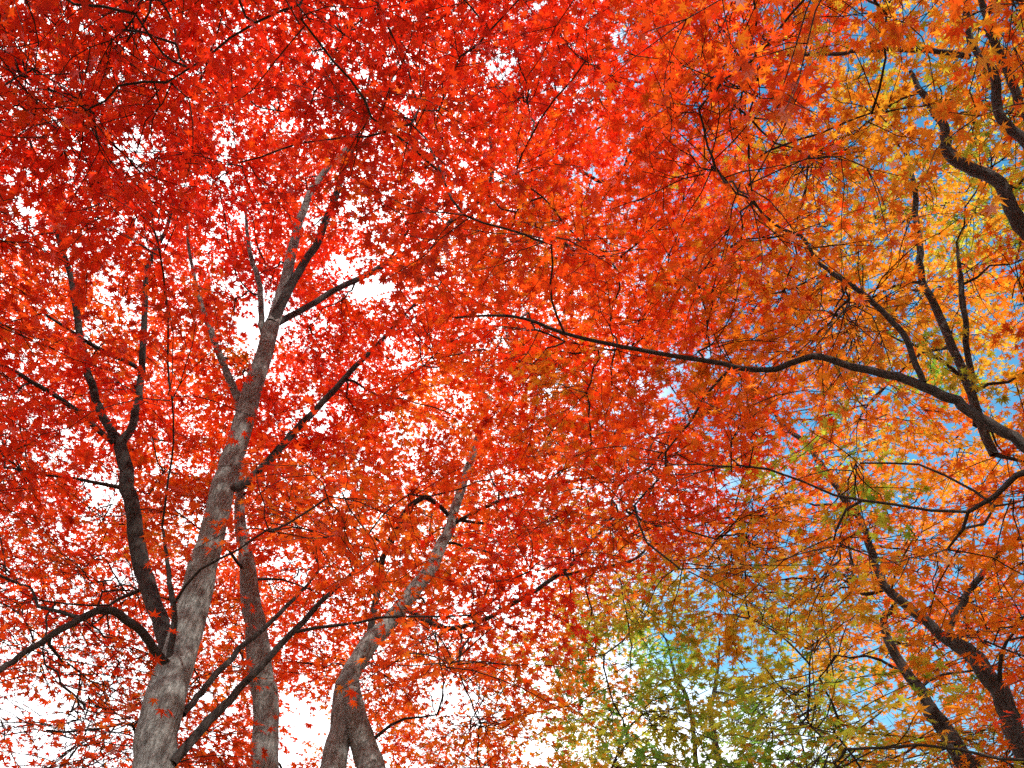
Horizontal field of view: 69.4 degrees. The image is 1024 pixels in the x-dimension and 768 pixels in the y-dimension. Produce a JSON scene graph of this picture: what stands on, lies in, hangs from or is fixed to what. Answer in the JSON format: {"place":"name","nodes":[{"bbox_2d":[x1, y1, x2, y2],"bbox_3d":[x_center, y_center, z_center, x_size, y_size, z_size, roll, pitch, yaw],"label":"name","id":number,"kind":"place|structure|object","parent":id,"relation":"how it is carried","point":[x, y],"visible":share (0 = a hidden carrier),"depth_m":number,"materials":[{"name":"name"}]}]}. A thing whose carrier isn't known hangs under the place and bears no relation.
{"place":"outdoors","nodes":[
{"label":"outdoors","id":0,"kind":"place"},
{"bbox_2d":[0,0,1023,767],"label":"sky","id":1,"kind":"structure","parent":0,"point":[320,722],"materials":[{"name":"white"}]},
{"bbox_2d":[0,0,1023,767],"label":"maple","id":2,"kind":"object","parent":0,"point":[990,500],"depth_m":6.22,"materials":[{"name":"red plant"}]},
{"bbox_3d":[-0.453,0.606,8.526,17.264,11.024,14.217,0,-58,0],"label":"maple","id":3,"kind":"object","parent":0,"visible":0},
{"bbox_2d":[0,0,1023,767],"bbox_3d":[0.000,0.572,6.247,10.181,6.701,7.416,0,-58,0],"label":"maple leaves","id":4,"kind":"object","parent":3,"relation":"attached to","point":[700,382],"visible":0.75,"depth_m":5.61,"materials":[{"name":"red plant"}]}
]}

